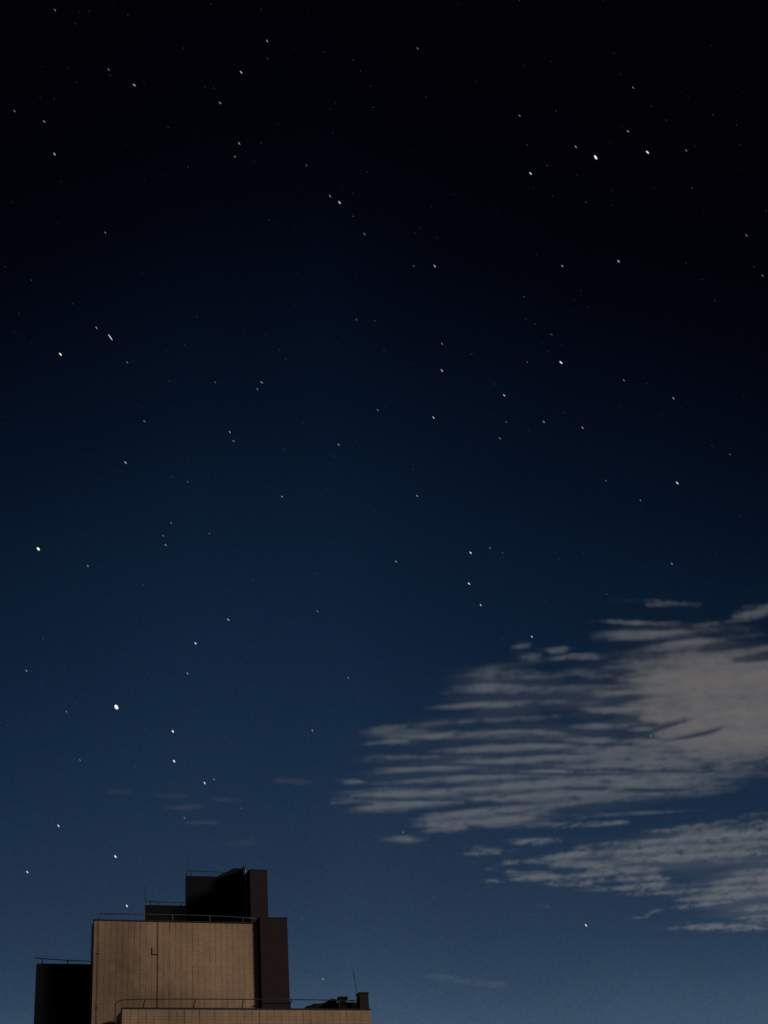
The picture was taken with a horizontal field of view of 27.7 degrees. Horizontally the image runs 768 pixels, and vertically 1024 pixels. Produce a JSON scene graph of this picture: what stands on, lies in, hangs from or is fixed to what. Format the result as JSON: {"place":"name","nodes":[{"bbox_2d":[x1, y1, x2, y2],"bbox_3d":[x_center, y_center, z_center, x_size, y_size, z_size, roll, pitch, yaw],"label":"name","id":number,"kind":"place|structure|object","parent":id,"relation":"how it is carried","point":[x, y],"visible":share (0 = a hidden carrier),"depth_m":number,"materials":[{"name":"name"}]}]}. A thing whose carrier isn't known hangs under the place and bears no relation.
{"place":"outdoors","nodes":[
{"label":"outdoors","id":0,"kind":"place"},
{"bbox_2d":[34,866,370,1023],"bbox_3d":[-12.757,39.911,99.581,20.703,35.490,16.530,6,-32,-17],"label":"apartment building","id":1,"kind":"structure","parent":0,"point":[208,953],"depth_m":99.08,"materials":[{"name":"beige concrete"}]},
{"bbox_2d":[305,999,336,1008],"bbox_3d":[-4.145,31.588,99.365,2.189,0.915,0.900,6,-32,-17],"label":"roof equipment","id":2,"kind":"object","parent":1,"relation":"on","point":[330,1004],"visible":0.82,"depth_m":99.12,"materials":[{"name":"black metal"}]},
{"bbox_2d":[337,996,347,1008],"bbox_3d":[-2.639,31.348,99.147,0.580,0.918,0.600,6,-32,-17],"label":"roof vent","id":3,"kind":"object","parent":1,"relation":"on","point":[343,1005],"visible":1,"depth_m":99.02,"materials":[{"name":"black metal"}]},
{"bbox_2d":[0,0,767,1023],"label":"sky","id":4,"kind":"structure","parent":0,"point":[557,811],"materials":[{"name":"blue"}]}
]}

